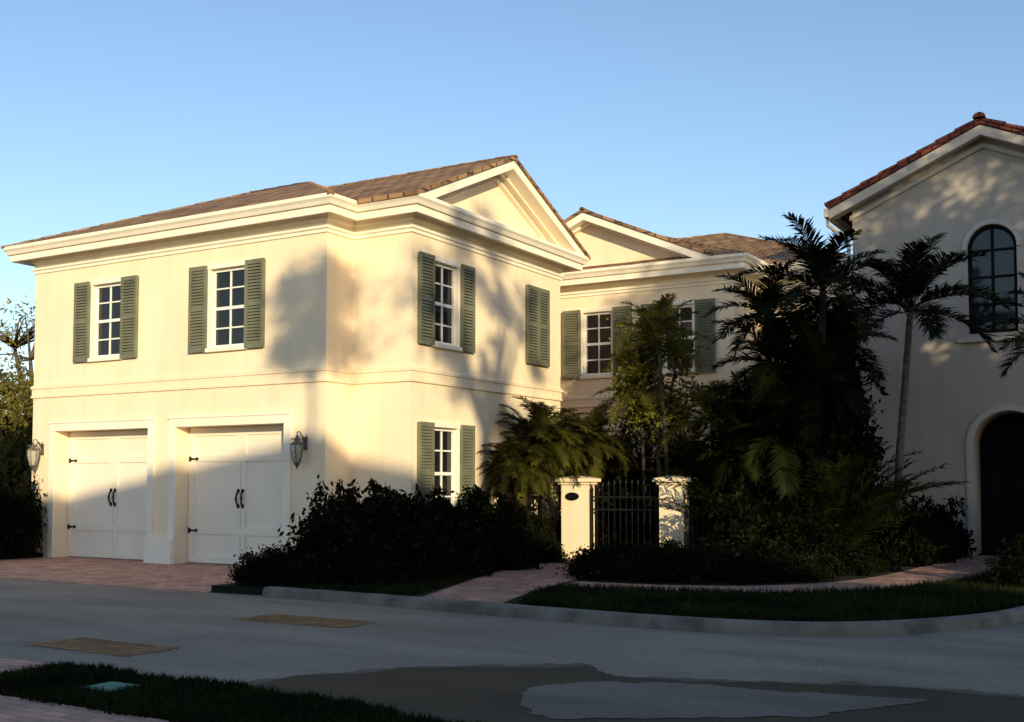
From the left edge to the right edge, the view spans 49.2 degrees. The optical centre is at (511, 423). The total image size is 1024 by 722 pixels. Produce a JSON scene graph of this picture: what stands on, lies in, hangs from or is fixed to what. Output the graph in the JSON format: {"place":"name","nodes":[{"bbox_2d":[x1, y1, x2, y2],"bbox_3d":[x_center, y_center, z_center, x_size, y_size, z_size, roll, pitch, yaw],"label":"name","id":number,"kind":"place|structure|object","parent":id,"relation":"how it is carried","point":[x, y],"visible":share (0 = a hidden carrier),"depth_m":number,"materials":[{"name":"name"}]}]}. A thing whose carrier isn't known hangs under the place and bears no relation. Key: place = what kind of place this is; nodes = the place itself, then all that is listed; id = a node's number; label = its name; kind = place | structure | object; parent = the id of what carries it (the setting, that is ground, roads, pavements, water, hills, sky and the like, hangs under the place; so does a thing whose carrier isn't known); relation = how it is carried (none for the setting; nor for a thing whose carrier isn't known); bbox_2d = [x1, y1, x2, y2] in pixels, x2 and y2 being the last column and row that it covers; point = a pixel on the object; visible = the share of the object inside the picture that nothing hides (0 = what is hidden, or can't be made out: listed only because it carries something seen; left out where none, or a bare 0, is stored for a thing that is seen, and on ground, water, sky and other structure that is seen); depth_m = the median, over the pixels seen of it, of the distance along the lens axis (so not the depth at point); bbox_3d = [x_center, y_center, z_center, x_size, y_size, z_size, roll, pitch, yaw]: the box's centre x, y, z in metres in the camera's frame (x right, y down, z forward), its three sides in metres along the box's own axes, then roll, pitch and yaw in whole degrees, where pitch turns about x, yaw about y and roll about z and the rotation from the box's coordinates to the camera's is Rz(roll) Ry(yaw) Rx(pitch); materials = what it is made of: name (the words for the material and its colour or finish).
{"place":"outdoors","nodes":[
{"label":"outdoors","id":0,"kind":"place"},
{"bbox_2d":[0,551,42,558],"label":"lawn","id":1,"kind":"structure","parent":0,"point":[15,556],"depth_m":21.78,"materials":[{"name":"green plant"}]},
{"bbox_2d":[0,468,22,555],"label":"shrub","id":2,"kind":"object","parent":1,"relation":"on","point":[3,488],"visible":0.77,"depth_m":21.50,"materials":[{"name":"green plant"}]},
{"bbox_2d":[0,435,31,553],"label":"shrub","id":3,"kind":"object","parent":1,"relation":"on","point":[8,465],"visible":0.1,"depth_m":22.34,"materials":[{"name":"green plant"}]},
{"bbox_2d":[1,413,32,455],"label":"shrub","id":4,"kind":"object","parent":1,"relation":"on","point":[29,419],"depth_m":27.34,"materials":[{"name":"green plant"}]},
{"bbox_2d":[1,423,32,489],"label":"shrub","id":5,"kind":"object","parent":1,"relation":"on","point":[24,460],"visible":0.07,"depth_m":24.43,"materials":[{"name":"green plant"}]},
{"bbox_2d":[0,357,33,446],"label":"tree","id":6,"kind":"object","parent":1,"relation":"on","point":[11,400],"visible":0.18,"depth_m":29.28,"materials":[{"name":"green plant"}]},
{"bbox_2d":[0,296,35,427],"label":"tree","id":7,"kind":"object","parent":1,"relation":"on","point":[26,337],"visible":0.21,"depth_m":36.47,"materials":[{"name":"green plant"}]},
{"bbox_2d":[0,470,47,555],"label":"shrub","id":8,"kind":"object","parent":1,"relation":"on","point":[27,531],"visible":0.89,"depth_m":21.59,"materials":[{"name":"green plant"}]},
{"bbox_2d":[0,657,50,673],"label":"driveway","id":9,"kind":"structure","parent":0,"point":[7,663],"depth_m":9.08,"materials":[{"name":"brick"}]},
{"bbox_2d":[0,695,168,721],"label":"brick path","id":10,"kind":"structure","parent":0,"point":[15,709],"depth_m":7.01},
{"bbox_2d":[0,556,239,592],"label":"driveway","id":11,"kind":"structure","parent":0,"point":[183,577],"depth_m":18.36,"materials":[{"name":"brick"}]},
{"bbox_2d":[423,558,598,602],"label":"brick path","id":12,"kind":"structure","parent":0,"point":[502,586],"depth_m":15.29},
{"bbox_2d":[0,579,1023,695],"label":"road","id":13,"kind":"structure","parent":0,"point":[211,634],"depth_m":10.32,"materials":[{"name":"asphalt"}]},
{"bbox_2d":[30,637,181,656],"bbox_3d":[-3.727,2.027,10.176,1.380,0.001,0.631,-2,-3,30],"label":"road patch","id":14,"kind":"object","parent":13,"relation":"on","point":[109,647],"visible":1,"depth_m":10.17,"materials":[{"name":"asphalt"}]},
{"bbox_2d":[239,614,375,627],"bbox_3d":[-2.220,2.127,12.082,1.538,0.001,0.612,-2,-3,30],"label":"road patch","id":15,"kind":"object","parent":13,"relation":"on","point":[315,621],"visible":1,"depth_m":12.08,"materials":[{"name":"asphalt"}]},
{"bbox_2d":[245,663,1023,696],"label":"road patch","id":16,"kind":"object","parent":13,"relation":"on","point":[543,665],"visible":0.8,"depth_m":8.52,"materials":[{"name":"asphalt"}]},
{"bbox_2d":[254,666,1023,721],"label":"road patch","id":17,"kind":"object","parent":13,"relation":"on","point":[487,694],"visible":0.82,"depth_m":7.86,"materials":[{"name":"asphalt"}]},
{"bbox_2d":[518,681,929,718],"bbox_3d":[1.447,1.894,7.725,2.824,0.001,1.326,0,-3,-2],"label":"road patch","id":18,"kind":"object","parent":17,"relation":"on","point":[607,699],"visible":1,"depth_m":7.59,"materials":[{"name":"asphalt"}]},
{"bbox_2d":[0,0,1023,414],"label":"sky","id":19,"kind":"structure","parent":0,"point":[670,118],"materials":[{"name":"blue"}]},
{"bbox_2d":[211,553,1023,621],"bbox_3d":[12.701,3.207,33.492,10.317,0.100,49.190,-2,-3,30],"label":"lawn","id":20,"kind":"structure","parent":0,"point":[235,589],"depth_m":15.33,"materials":[{"name":"green plant"}]},
{"bbox_2d":[229,580,424,588],"bbox_3d":[-1.060,2.327,17.885,2.300,0.001,7.368,-2,-3,30],"label":"planting bed","id":21,"kind":"object","parent":20,"relation":"on","point":[297,584],"visible":0.08,"depth_m":15.20,"materials":[{"name":"soil"}]},
{"bbox_2d":[228,549,294,586],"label":"shrub","id":22,"kind":"object","parent":21,"relation":"on","point":[248,569],"visible":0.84,"depth_m":15.13,"materials":[{"name":"green plant"}]},
{"bbox_2d":[226,540,320,582],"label":"shrub","id":23,"kind":"object","parent":21,"relation":"on","point":[273,552],"visible":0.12,"depth_m":15.89,"materials":[{"name":"green plant"}]},
{"bbox_2d":[269,548,356,586],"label":"shrub","id":24,"kind":"object","parent":21,"relation":"on","point":[302,571],"visible":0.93,"depth_m":14.99,"materials":[{"name":"green plant"}]},
{"bbox_2d":[278,475,378,566],"bbox_3d":[-2.471,1.521,16.849,1.927,1.544,2.126,-2,-3,27],"label":"shrub","id":25,"kind":"object","parent":21,"relation":"on","point":[339,487],"visible":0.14,"depth_m":16.80,"materials":[{"name":"green plant"}]},
{"bbox_2d":[282,485,394,584],"bbox_3d":[-2.451,1.565,16.133,2.011,1.378,1.907,2,-4,-38],"label":"shrub","id":26,"kind":"object","parent":21,"relation":"on","point":[362,533],"visible":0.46,"depth_m":15.71,"materials":[{"name":"green plant"}]},
{"bbox_2d":[343,480,431,528],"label":"shrub","id":27,"kind":"object","parent":21,"relation":"on","point":[351,491],"visible":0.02,"depth_m":16.91,"materials":[{"name":"green plant"}]},
{"bbox_2d":[345,489,463,579],"bbox_3d":[-1.503,1.600,16.249,1.679,1.320,1.650,-1,-3,14],"label":"shrub","id":28,"kind":"object","parent":21,"relation":"on","point":[409,539],"visible":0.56,"depth_m":15.95,"materials":[{"name":"green plant"}]},
{"bbox_2d":[408,484,504,571],"bbox_3d":[-1.047,1.637,17.653,1.742,1.394,1.772,2,-4,-36],"label":"shrub","id":29,"kind":"object","parent":21,"relation":"on","point":[468,540],"visible":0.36,"depth_m":17.32,"materials":[{"name":"green plant"}]},
{"bbox_2d":[414,484,498,527],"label":"shrub","id":30,"kind":"object","parent":21,"relation":"on","point":[465,513],"visible":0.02,"depth_m":18.58,"materials":[{"name":"green plant"}]},
{"bbox_2d":[461,490,541,559],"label":"shrub","id":31,"kind":"object","parent":21,"relation":"on","point":[502,512],"visible":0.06,"depth_m":19.09,"materials":[{"name":"green plant"}]},
{"bbox_2d":[464,505,547,571],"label":"shrub","id":32,"kind":"object","parent":21,"relation":"on","point":[524,553],"visible":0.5,"depth_m":17.90,"materials":[{"name":"green plant"}]},
{"bbox_2d":[481,488,548,560],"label":"shrub","id":33,"kind":"object","parent":21,"relation":"on","point":[532,516],"visible":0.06,"depth_m":19.94,"materials":[{"name":"green plant"}]},
{"bbox_2d":[476,436,563,507],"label":"palm tree","id":34,"kind":"object","parent":21,"relation":"on","point":[514,482],"visible":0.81,"depth_m":20.12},
{"bbox_2d":[505,498,561,560],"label":"shrub","id":35,"kind":"object","parent":21,"relation":"on","point":[542,522],"visible":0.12,"depth_m":20.18,"materials":[{"name":"green plant"}]},
{"bbox_2d":[489,395,606,527],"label":"palm tree","id":36,"kind":"object","parent":21,"relation":"on","point":[544,428],"visible":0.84,"depth_m":20.65,"materials":[{"name":"plant"}]},
{"bbox_2d":[535,534,572,563],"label":"shrub","id":37,"kind":"object","parent":21,"relation":"on","point":[554,551],"visible":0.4,"depth_m":19.46,"materials":[{"name":"green plant"}]},
{"bbox_2d":[551,469,623,545],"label":"shrub","id":38,"kind":"object","parent":20,"relation":"on","point":[600,520],"visible":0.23,"depth_m":22.39,"materials":[{"name":"green plant"}]},
{"bbox_2d":[551,402,638,485],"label":"palm tree","id":39,"kind":"object","parent":20,"relation":"on","point":[599,448],"visible":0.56,"depth_m":21.52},
{"bbox_2d":[599,431,658,543],"bbox_3d":[2.526,1.373,23.130,1.907,2.506,2.011,2,-4,-36],"label":"shrub","id":40,"kind":"object","parent":20,"relation":"on","point":[617,493],"visible":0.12,"depth_m":22.71,"materials":[{"name":"green plant"}]},
{"bbox_2d":[591,353,689,542],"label":"palm tree","id":41,"kind":"object","parent":20,"relation":"on","point":[642,397],"visible":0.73,"depth_m":21.47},
{"bbox_2d":[601,374,699,507],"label":"tree","id":42,"kind":"object","parent":20,"relation":"on","point":[648,460],"visible":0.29,"depth_m":22.23,"materials":[{"name":"green plant"}]},
{"bbox_2d":[606,292,713,475],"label":"palm tree","id":43,"kind":"object","parent":20,"relation":"on","point":[657,323],"visible":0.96,"depth_m":20.88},
{"bbox_2d":[604,294,716,531],"bbox_3d":[2.844,0.043,21.654,2.224,5.186,2.212,-1,-3,17],"label":"tree","id":44,"kind":"object","parent":20,"relation":"on","point":[640,355],"visible":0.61,"depth_m":21.53,"materials":[{"name":"green plant"}]},
{"bbox_2d":[589,564,916,581],"bbox_3d":[4.741,2.392,19.128,4.463,0.001,8.738,-2,-3,30],"label":"planting bed","id":45,"kind":"object","parent":20,"relation":"on","point":[710,580],"visible":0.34,"depth_m":15.98,"materials":[{"name":"soil"}]},
{"bbox_2d":[555,538,639,581],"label":"shrub","id":46,"kind":"object","parent":45,"relation":"on","point":[588,563],"visible":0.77,"depth_m":16.27,"materials":[{"name":"green plant"}]},
{"bbox_2d":[593,536,653,556],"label":"shrub","id":47,"kind":"object","parent":45,"relation":"on","point":[625,545],"visible":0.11,"depth_m":17.17,"materials":[{"name":"green plant"}]},
{"bbox_2d":[603,538,688,583],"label":"shrub","id":48,"kind":"object","parent":45,"relation":"on","point":[634,565],"visible":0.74,"depth_m":15.86,"materials":[{"name":"green plant"}]},
{"bbox_2d":[637,531,699,555],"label":"shrub","id":49,"kind":"object","parent":45,"relation":"on","point":[667,544],"visible":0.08,"depth_m":17.08,"materials":[{"name":"green plant"}]},
{"bbox_2d":[655,440,716,525],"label":"shrub","id":50,"kind":"object","parent":45,"relation":"on","point":[682,466],"visible":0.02,"depth_m":22.09,"materials":[{"name":"green plant"}]},
{"bbox_2d":[638,541,740,583],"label":"shrub","id":51,"kind":"object","parent":45,"relation":"on","point":[698,560],"visible":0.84,"depth_m":15.67,"materials":[{"name":"green plant"}]},
{"bbox_2d":[660,378,727,525],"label":"palm tree","id":52,"kind":"object","parent":45,"relation":"on","point":[707,394],"visible":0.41,"depth_m":20.75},
{"bbox_2d":[694,513,740,546],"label":"shrub","id":53,"kind":"object","parent":45,"relation":"on","point":[708,525],"visible":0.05,"depth_m":18.14,"materials":[{"name":"green plant"}]},
{"bbox_2d":[686,371,756,461],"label":"palm tree","id":54,"kind":"object","parent":45,"relation":"on","point":[734,395],"visible":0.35,"depth_m":19.42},
{"bbox_2d":[691,386,758,492],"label":"tree","id":55,"kind":"object","parent":45,"relation":"on","point":[714,459],"depth_m":19.34,"materials":[{"name":"green plant"}]},
{"bbox_2d":[691,404,789,508],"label":"palm tree","id":56,"kind":"object","parent":45,"relation":"on","point":[757,472],"visible":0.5,"depth_m":18.40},
{"bbox_2d":[714,457,777,521],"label":"shrub","id":57,"kind":"object","parent":45,"relation":"on","point":[738,480],"visible":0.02,"depth_m":18.11,"materials":[{"name":"green plant"}]},
{"bbox_2d":[697,489,796,549],"bbox_3d":[3.723,1.676,17.689,1.650,1.320,1.679,-1,-3,10],"label":"shrub","id":58,"kind":"object","parent":45,"relation":"on","point":[753,513],"visible":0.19,"depth_m":17.56,"materials":[{"name":"green plant"}]},
{"bbox_2d":[700,539,797,584],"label":"shrub","id":59,"kind":"object","parent":45,"relation":"on","point":[758,562],"visible":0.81,"depth_m":15.62,"materials":[{"name":"green plant"}]},
{"bbox_2d":[640,440,867,520],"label":"palm tree","id":60,"kind":"object","parent":45,"relation":"on","point":[705,470],"visible":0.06,"depth_m":19.61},
{"bbox_2d":[717,515,796,574],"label":"shrub","id":61,"kind":"object","parent":45,"relation":"on","point":[751,531],"visible":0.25,"depth_m":16.78,"materials":[{"name":"green plant"}]},
{"bbox_2d":[646,436,874,529],"bbox_3d":[4.230,1.311,18.898,4.212,2.279,4.216,-2,-3,30],"label":"palm tree","id":62,"kind":"object","parent":45,"relation":"on","point":[705,491],"visible":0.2,"depth_m":18.25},
{"bbox_2d":[699,258,832,361],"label":"palm tree","id":63,"kind":"object","parent":45,"relation":"on","point":[747,294],"visible":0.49,"depth_m":19.75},
{"bbox_2d":[694,356,842,486],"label":"tree","id":64,"kind":"object","parent":45,"relation":"on","point":[740,409],"visible":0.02,"depth_m":19.47,"materials":[{"name":"green plant"}]},
{"bbox_2d":[709,301,838,424],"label":"palm tree","id":65,"kind":"object","parent":45,"relation":"on","point":[780,333],"visible":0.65,"depth_m":18.70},
{"bbox_2d":[725,379,840,507],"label":"palm tree","id":66,"kind":"object","parent":45,"relation":"on","point":[786,419],"visible":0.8,"depth_m":17.71,"materials":[{"name":"plant"}]},
{"bbox_2d":[746,538,836,582],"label":"shrub","id":67,"kind":"object","parent":45,"relation":"on","point":[807,568],"visible":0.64,"depth_m":15.93,"materials":[{"name":"green plant"}]},
{"bbox_2d":[737,354,867,508],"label":"tree","id":68,"kind":"object","parent":45,"relation":"on","point":[786,438],"visible":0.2,"depth_m":18.05,"materials":[{"name":"green plant"}]},
{"bbox_2d":[754,476,860,549],"bbox_3d":[4.532,1.577,18.209,2.251,1.574,2.040,2,-4,-35],"label":"shrub","id":69,"kind":"object","parent":45,"relation":"on","point":[800,509],"visible":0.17,"depth_m":17.65,"materials":[{"name":"green plant"}]},
{"bbox_2d":[646,399,969,512],"bbox_3d":[4.932,1.048,20.067,5.229,2.962,5.430,0,-3,1],"label":"palm tree","id":70,"kind":"object","parent":45,"relation":"on","point":[821,441],"visible":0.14,"depth_m":19.63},
{"bbox_2d":[777,516,844,573],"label":"shrub","id":71,"kind":"object","parent":45,"relation":"on","point":[795,542],"visible":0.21,"depth_m":17.23,"materials":[{"name":"green plant"}]},
{"bbox_2d":[746,312,886,478],"bbox_3d":[4.968,0.344,18.161,2.227,4.214,2.070,1,-3,-11],"label":"palm tree","id":72,"kind":"object","parent":45,"relation":"on","point":[817,364],"visible":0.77,"depth_m":17.98,"materials":[{"name":"plant"}]},
{"bbox_2d":[681,430,953,528],"bbox_3d":[5.071,1.208,19.004,4.578,2.507,4.521,-2,-3,30],"label":"palm tree","id":73,"kind":"object","parent":45,"relation":"on","point":[876,488],"visible":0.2,"depth_m":17.94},
{"bbox_2d":[728,211,912,382],"bbox_3d":[5.301,-0.535,19.001,3.008,6.060,2.994,-2,-3,30],"label":"palm tree","id":74,"kind":"object","parent":45,"relation":"on","point":[823,267],"visible":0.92,"depth_m":18.89,"materials":[{"name":"plant"}]},
{"bbox_2d":[707,449,937,548],"bbox_3d":[5.221,1.379,18.146,3.759,2.051,3.620,1,-3,-24],"label":"palm tree","id":75,"kind":"object","parent":45,"relation":"on","point":[863,521],"visible":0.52,"depth_m":17.56,"materials":[{"name":"plant"}]},
{"bbox_2d":[790,537,886,577],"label":"shrub","id":76,"kind":"object","parent":45,"relation":"on","point":[846,561],"visible":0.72,"depth_m":16.72,"materials":[{"name":"green plant"}]},
{"bbox_2d":[781,290,898,405],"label":"palm tree","id":77,"kind":"object","parent":45,"relation":"on","point":[832,328],"visible":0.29,"depth_m":19.78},
{"bbox_2d":[822,377,884,518],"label":"tree","id":78,"kind":"object","parent":45,"relation":"on","point":[864,444],"visible":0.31,"depth_m":18.49,"materials":[{"name":"green plant"}]},
{"bbox_2d":[850,542,905,571],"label":"shrub","id":79,"kind":"object","parent":45,"relation":"on","point":[872,551],"visible":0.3,"depth_m":17.65,"materials":[{"name":"green plant"}]},
{"bbox_2d":[869,507,940,566],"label":"shrub","id":80,"kind":"object","parent":45,"relation":"on","point":[912,542],"visible":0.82,"depth_m":18.70,"materials":[{"name":"green plant"}]},
{"bbox_2d":[813,232,1012,519],"bbox_3d":[7.040,-0.498,19.619,3.387,6.052,3.134,-2,-3,30],"label":"palm tree","id":81,"kind":"object","parent":45,"relation":"on","point":[915,279],"visible":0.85,"depth_m":19.39,"materials":[{"name":"plant"}]},
{"bbox_2d":[881,495,972,563],"bbox_3d":[7.287,1.849,19.957,1.700,1.211,1.876,1,-3,-15],"label":"shrub","id":82,"kind":"object","parent":45,"relation":"on","point":[944,543],"visible":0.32,"depth_m":19.48,"materials":[{"name":"green plant"}]},
{"bbox_2d":[910,493,976,557],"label":"shrub","id":83,"kind":"object","parent":45,"relation":"on","point":[963,537],"visible":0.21,"depth_m":20.77,"materials":[{"name":"green plant"}]},
{"bbox_2d":[975,555,1023,589],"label":"shrub","id":84,"kind":"object","parent":20,"relation":"on","point":[1006,576],"visible":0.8,"depth_m":14.73,"materials":[{"name":"green plant"}]},
{"bbox_2d":[982,271,1023,379],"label":"palm tree","id":85,"kind":"object","parent":20,"relation":"on","point":[1015,336],"visible":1,"depth_m":18.07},
{"bbox_2d":[983,549,1023,574],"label":"shrub","id":86,"kind":"object","parent":20,"relation":"on","point":[1004,562],"visible":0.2,"depth_m":15.67,"materials":[{"name":"green plant"}]},
{"bbox_2d":[567,555,1006,592],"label":"brick path","id":87,"kind":"structure","parent":0,"point":[963,567],"depth_m":16.03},
{"bbox_2d":[921,622,1023,640],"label":"road","id":88,"kind":"structure","parent":0,"point":[1013,632],"depth_m":11.07,"materials":[{"name":"asphalt"}]},
{"label":"ground","id":89,"kind":"structure","parent":0,"visible":0},
{"bbox_2d":[1,154,853,564],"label":"house","id":90,"kind":"structure","parent":89,"relation":"on","point":[199,366],"depth_m":20.47,"materials":[{"name":"beige paint"}]},
{"bbox_2d":[27,439,43,470],"bbox_3d":[-9.453,0.620,22.154,0.242,0.635,0.341,-2,-3,30],"label":"wall lantern","id":91,"kind":"object","parent":90,"relation":"attached to","point":[33,451],"depth_m":22.07,"materials":[{"name":"metal"}]},
{"bbox_2d":[86,276,124,361],"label":"window","id":92,"kind":"structure","parent":90,"relation":"in","point":[107,307],"depth_m":21.63,"materials":[{"name":"white glass"}]},
{"bbox_2d":[67,429,147,559],"bbox_3d":[-7.726,1.367,21.647,2.642,2.476,0.152,-2,-3,30],"label":"garage door","id":93,"kind":"structure","parent":90,"relation":"in","point":[107,497],"depth_m":21.75,"materials":[{"name":"paint"}]},
{"bbox_2d":[205,259,249,352],"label":"window","id":94,"kind":"structure","parent":90,"relation":"in","point":[228,283],"depth_m":20.00,"materials":[{"name":"white glass"}]},
{"bbox_2d":[188,425,283,564],"bbox_3d":[-4.845,1.278,19.949,2.612,2.476,0.152,-2,-3,30],"label":"garage door","id":95,"kind":"structure","parent":90,"relation":"in","point":[236,472],"depth_m":20.06,"materials":[{"name":"paint"}]},
{"bbox_2d":[290,431,307,468],"bbox_3d":[-3.562,0.438,18.683,0.242,0.635,0.341,-2,-3,30],"label":"wall lantern","id":96,"kind":"object","parent":90,"relation":"attached to","point":[298,447],"depth_m":18.59,"materials":[{"name":"metal"}]},
{"bbox_2d":[430,421,461,506],"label":"window","id":97,"kind":"structure","parent":90,"relation":"in","point":[444,436],"depth_m":19.66,"materials":[{"name":"clear glass"}]},
{"bbox_2d":[430,254,462,351],"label":"window","id":98,"kind":"structure","parent":90,"relation":"in","point":[444,275],"depth_m":19.76,"materials":[{"name":"clear glass"}]},
{"bbox_2d":[579,306,615,378],"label":"window","id":99,"kind":"structure","parent":90,"relation":"in","point":[598,330],"depth_m":25.20,"materials":[{"name":"clear glass"}]},
{"bbox_2d":[661,299,696,373],"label":"window","id":100,"kind":"structure","parent":90,"relation":"in","point":[690,322],"depth_m":24.13,"materials":[{"name":"clear glass"}]},
{"bbox_2d":[555,476,600,557],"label":"gate pillar","id":101,"kind":"structure","parent":89,"relation":"on","point":[575,517],"depth_m":20.65,"materials":[{"name":"beige paint"}]},
{"bbox_2d":[262,586,1023,636],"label":"kerb","id":102,"kind":"structure","parent":89,"relation":"on","point":[862,628],"depth_m":11.56,"materials":[{"name":"concrete"}]},
{"bbox_2d":[652,476,699,547],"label":"gate pillar","id":103,"kind":"structure","parent":89,"relation":"on","point":[674,523],"depth_m":19.66,"materials":[{"name":"beige paint"}]},
{"bbox_2d":[590,479,658,550],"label":"iron gate","id":104,"kind":"structure","parent":103,"relation":"attached to","point":[608,509],"depth_m":20.38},
{"bbox_2d":[823,112,1023,555],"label":"house","id":105,"kind":"structure","parent":89,"relation":"on","point":[962,186],"depth_m":21.83,"materials":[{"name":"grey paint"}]},
{"bbox_2d":[958,219,1023,342],"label":"window","id":106,"kind":"structure","parent":105,"relation":"in","point":[999,267],"depth_m":21.53,"materials":[{"name":"black glass"}]},
{"bbox_2d":[980,413,1023,553],"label":"door","id":107,"kind":"structure","parent":105,"relation":"in","point":[1002,440],"depth_m":22.02,"materials":[{"name":"wood"}]},
{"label":"lawn","id":108,"kind":"structure","parent":0,"visible":0},
{"bbox_2d":[0,660,486,721],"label":"grass","id":109,"kind":"structure","parent":108,"relation":"on","point":[181,699],"depth_m":7.43,"materials":[{"name":"plant"}]},
{"bbox_2d":[82,681,139,692],"bbox_3d":[-2.847,1.888,7.937,0.300,0.060,0.270,-2,-3,30],"label":"utility cover","id":110,"kind":"object","parent":109,"relation":"on","point":[111,685],"visible":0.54,"depth_m":7.93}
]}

